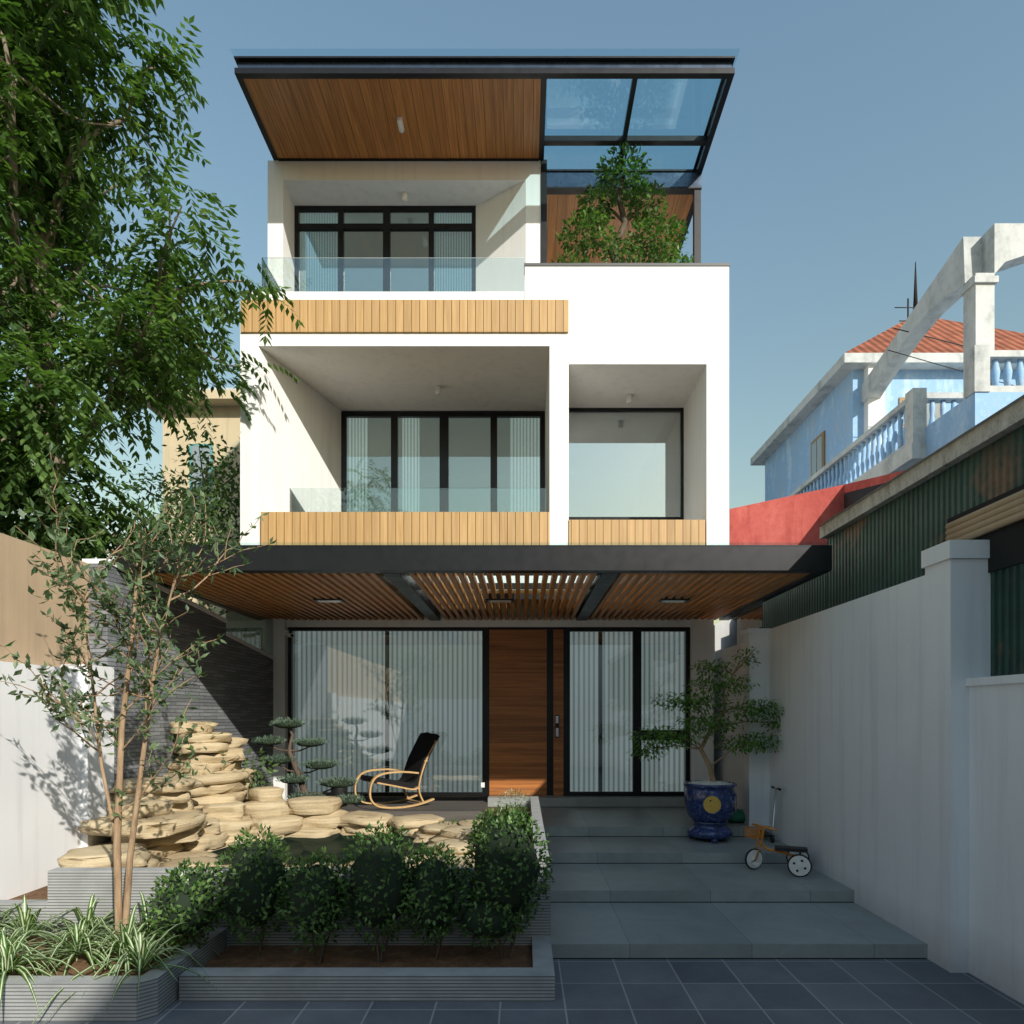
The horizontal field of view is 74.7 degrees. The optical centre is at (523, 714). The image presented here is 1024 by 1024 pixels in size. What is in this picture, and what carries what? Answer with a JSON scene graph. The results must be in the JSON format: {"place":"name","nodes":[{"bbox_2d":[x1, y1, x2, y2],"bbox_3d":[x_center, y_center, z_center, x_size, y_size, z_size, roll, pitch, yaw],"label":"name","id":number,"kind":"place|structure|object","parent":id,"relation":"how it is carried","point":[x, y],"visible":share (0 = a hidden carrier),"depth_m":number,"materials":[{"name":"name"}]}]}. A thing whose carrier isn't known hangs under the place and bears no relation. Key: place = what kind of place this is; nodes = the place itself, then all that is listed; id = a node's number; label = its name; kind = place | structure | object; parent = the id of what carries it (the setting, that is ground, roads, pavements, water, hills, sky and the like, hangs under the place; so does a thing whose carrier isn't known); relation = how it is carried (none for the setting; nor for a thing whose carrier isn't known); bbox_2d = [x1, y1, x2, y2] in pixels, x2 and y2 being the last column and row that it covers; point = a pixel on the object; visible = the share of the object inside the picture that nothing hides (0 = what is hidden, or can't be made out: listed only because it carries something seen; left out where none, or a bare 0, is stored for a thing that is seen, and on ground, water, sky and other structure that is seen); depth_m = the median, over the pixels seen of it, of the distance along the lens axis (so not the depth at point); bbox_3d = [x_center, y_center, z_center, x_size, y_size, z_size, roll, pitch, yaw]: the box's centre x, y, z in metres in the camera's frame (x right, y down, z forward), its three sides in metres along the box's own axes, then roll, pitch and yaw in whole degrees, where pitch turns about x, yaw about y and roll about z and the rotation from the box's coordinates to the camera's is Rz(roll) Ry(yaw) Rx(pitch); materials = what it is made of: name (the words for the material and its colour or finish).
{"place":"outdoors","nodes":[
{"label":"outdoors","id":0,"kind":"place"},
{"bbox_2d":[138,388,239,617],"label":"background building","id":1,"kind":"structure","parent":0,"point":[226,414],"depth_m":16.00,"materials":[{"name":"paint"}]},
{"bbox_2d":[212,833,427,864],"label":"pond","id":2,"kind":"structure","parent":0,"point":[334,844],"depth_m":7.63,"materials":[{"name":"liquid"}]},
{"bbox_2d":[331,777,346,805],"bbox_3d":[-2.870,1.202,10.450,0.258,0.437,0.258,0,0,0],"label":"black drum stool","id":3,"kind":"object","parent":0,"point":[336,792],"visible":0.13,"depth_m":10.35,"materials":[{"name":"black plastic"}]},
{"bbox_2d":[0,797,1023,1023],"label":"ground","id":4,"kind":"structure","parent":0,"point":[757,991],"depth_m":4.66,"materials":[{"name":"tile"}]},
{"bbox_2d":[0,290,239,615],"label":"trees behind left wall","id":5,"kind":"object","parent":4,"relation":"on","point":[12,345],"visible":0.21,"depth_m":11.15,"materials":[{"name":"green plant"}]},
{"bbox_2d":[0,0,304,589],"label":"tree","id":6,"kind":"object","parent":4,"relation":"on","point":[53,196],"visible":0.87,"depth_m":7.83,"materials":[{"name":"green plant"}]},
{"bbox_2d":[82,559,274,801],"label":"stone wall","id":7,"kind":"structure","parent":4,"relation":"on","point":[233,689],"depth_m":8.75,"materials":[{"name":"stone"}]},
{"bbox_2d":[0,796,554,1021],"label":"planter walls","id":8,"kind":"structure","parent":4,"relation":"on","point":[409,968],"depth_m":4.80,"materials":[{"name":"stone"}]},
{"bbox_2d":[0,891,230,1023],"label":"spider plants","id":9,"kind":"object","parent":8,"relation":"on","point":[141,953],"visible":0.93,"depth_m":4.76,"materials":[{"name":"green plant"}]},
{"bbox_2d":[0,441,276,933],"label":"courtyard tree","id":10,"kind":"object","parent":8,"relation":"in","point":[138,557],"visible":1,"depth_m":5.13,"materials":[{"name":"green plant"}]},
{"bbox_2d":[57,721,480,866],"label":"rockery stones","id":11,"kind":"object","parent":8,"relation":"on","point":[202,814],"visible":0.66,"depth_m":7.91,"materials":[{"name":"stone"}]},
{"bbox_2d":[251,717,365,807],"bbox_3d":[-2.966,0.739,9.221,1.610,1.456,0.608,0,0,0],"label":"bonsai tree","id":12,"kind":"object","parent":11,"relation":"on","point":[299,779],"visible":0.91,"depth_m":9.19,"materials":[{"name":"green plant"}]},
{"bbox_2d":[24,431,531,842],"bbox_3d":[-2.640,-1.405,8.374,5.666,6.123,5.959,0,0,0],"label":"fern and border shrubs","id":13,"kind":"object","parent":8,"relation":"in","point":[217,506],"visible":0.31,"depth_m":9.48,"materials":[{"name":"green plant"}]},
{"bbox_2d":[140,804,554,964],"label":"hedge shrubs","id":14,"kind":"object","parent":8,"relation":"on","point":[385,886],"visible":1,"depth_m":5.03,"materials":[{"name":"green plant"}]},
{"bbox_2d":[340,801,529,832],"bbox_3d":[-1.916,1.710,10.016,4.268,0.580,2.108,0,0,0],"label":"porch floor edge","id":15,"kind":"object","parent":4,"relation":"on","point":[455,810],"depth_m":10.15,"materials":[{"name":"grey stone"}]},
{"bbox_2d":[353,732,439,808],"bbox_3d":[-1.967,0.850,10.494,1.190,1.139,0.655,0,0,-35],"label":"rocking chair","id":16,"kind":"object","parent":15,"relation":"on","point":[417,760],"visible":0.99,"depth_m":10.49,"materials":[{"name":"black fabric"}]},
{"bbox_2d":[240,161,729,800],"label":"house facade","id":17,"kind":"structure","parent":4,"relation":"on","point":[650,335],"depth_m":11.02,"materials":[{"name":"white paint"}]},
{"bbox_2d":[241,300,704,544],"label":"timber cladding","id":18,"kind":"structure","parent":17,"relation":"on","point":[419,528],"depth_m":9.93,"materials":[{"name":"brown wood"}]},
{"bbox_2d":[116,545,831,620],"bbox_3d":[-0.535,-1.695,9.140,7.730,0.308,3.880,0,0,0],"label":"canopy","id":19,"kind":"object","parent":17,"relation":"attached to","point":[395,565],"visible":0.65,"depth_m":7.24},
{"bbox_2d":[143,573,809,619],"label":"canopy slats","id":20,"kind":"object","parent":19,"relation":"attached to","point":[382,596],"visible":0.77,"depth_m":8.71,"materials":[{"name":"brown wood"}]},
{"bbox_2d":[234,56,734,262],"bbox_3d":[-0.550,-7.812,12.750,7.100,3.025,6.500,0,0,0],"label":"steel roof frame","id":21,"kind":"object","parent":17,"relation":"on","point":[577,181],"visible":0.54,"depth_m":9.57,"materials":[{"name":"black metal"}]},
{"bbox_2d":[243,79,692,262],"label":"wood ceiling","id":22,"kind":"structure","parent":21,"relation":"attached to","point":[441,118],"depth_m":10.32,"materials":[{"name":"brown wood"}]},
{"bbox_2d":[288,206,689,795],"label":"window frames","id":23,"kind":"structure","parent":17,"relation":"in","point":[386,227],"depth_m":11.56,"materials":[{"name":"black metal"}]},
{"bbox_2d":[296,214,683,791],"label":"curtains","id":24,"kind":"object","parent":17,"relation":"attached to","point":[367,700],"visible":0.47,"depth_m":11.34,"materials":[{"name":"white fabric"}]},
{"bbox_2d":[226,258,761,655],"bbox_3d":[-0.453,-3.710,10.697,7.525,10.050,2.794,0,0,0],"label":"window glass","id":25,"kind":"object","parent":17,"relation":"attached to","point":[255,630],"visible":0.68,"depth_m":10.33,"materials":[{"name":"clear glass"}]},
{"bbox_2d":[397,117,631,403],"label":"ceiling lamps","id":26,"kind":"object","parent":17,"relation":"attached to","point":[405,200],"visible":1,"depth_m":10.89,"materials":[{"name":"white"}]},
{"bbox_2d":[489,630,562,795],"bbox_3d":[0.049,-0.033,11.080,1.222,2.735,0.120,0,0,0],"label":"front door","id":27,"kind":"structure","parent":17,"relation":"in","point":[526,710],"depth_m":11.07,"materials":[{"name":"brown wood"}]},
{"bbox_2d":[551,142,693,262],"bbox_3d":[1.589,-7.776,10.994,2.483,2.952,0.974,0,0,0],"label":"shrub","id":28,"kind":"object","parent":17,"relation":"on","point":[612,250],"visible":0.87,"depth_m":10.89,"materials":[{"name":"green plant"}]},
{"bbox_2d":[0,533,1023,1004],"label":"boundary walls","id":29,"kind":"structure","parent":4,"relation":"on","point":[892,769],"depth_m":6.00,"materials":[{"name":"paint"}]},
{"bbox_2d":[488,795,927,958],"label":"entrance steps","id":30,"kind":"structure","parent":4,"relation":"on","point":[640,877],"depth_m":6.71,"materials":[{"name":"stone"}]},
{"bbox_2d":[283,630,744,822],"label":"porch oddments","id":31,"kind":"object","parent":30,"relation":"on","point":[738,816],"visible":0.39,"depth_m":9.23,"materials":[{"name":"green"}]},
{"bbox_2d":[683,780,736,843],"bbox_3d":[2.435,1.247,8.748,0.690,0.777,0.684,0,0,0],"label":"plant pot","id":32,"kind":"object","parent":30,"relation":"on","point":[711,807],"visible":0.98,"depth_m":8.52,"materials":[{"name":"ceramic"}]},
{"bbox_2d":[760,786,780,842],"bbox_3d":[3.185,1.278,8.722,0.130,0.704,0.586,0,0,0],"label":"kick scooter","id":33,"kind":"object","parent":30,"relation":"on","point":[770,835],"visible":0.84,"depth_m":8.57,"materials":[{"name":"black"}]},
{"bbox_2d":[743,823,811,876],"bbox_3d":[2.844,1.508,7.538,0.709,0.501,0.470,0,0,20],"label":"toy tricycle","id":34,"kind":"object","parent":30,"relation":"on","point":[799,863],"visible":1,"depth_m":7.48,"materials":[{"name":"orange"}]},
{"bbox_2d":[714,395,1023,675],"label":"neighbour shed","id":35,"kind":"structure","parent":4,"relation":"on","point":[879,533],"depth_m":6.16,"materials":[{"name":"green metal"}]},
{"bbox_2d":[0,0,1023,624],"label":"sky","id":36,"kind":"structure","parent":0,"point":[855,144],"materials":[{"name":"blue"}]},
{"bbox_2d":[625,646,784,781],"bbox_3d":[2.455,0.005,8.714,2.260,1.808,0.823,0,0,0],"label":"bonsai tree","id":37,"kind":"object","parent":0,"point":[712,724],"visible":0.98,"depth_m":8.71,"materials":[{"name":"green plant"}]},
{"bbox_2d":[750,223,1023,500],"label":"neighbouring house","id":38,"kind":"structure","parent":0,"point":[873,407],"depth_m":13.42,"materials":[{"name":"paint"}]},
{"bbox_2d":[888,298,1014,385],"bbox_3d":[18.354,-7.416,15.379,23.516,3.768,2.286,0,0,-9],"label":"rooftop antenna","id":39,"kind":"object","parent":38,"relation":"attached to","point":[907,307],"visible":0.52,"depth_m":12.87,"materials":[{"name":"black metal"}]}
]}

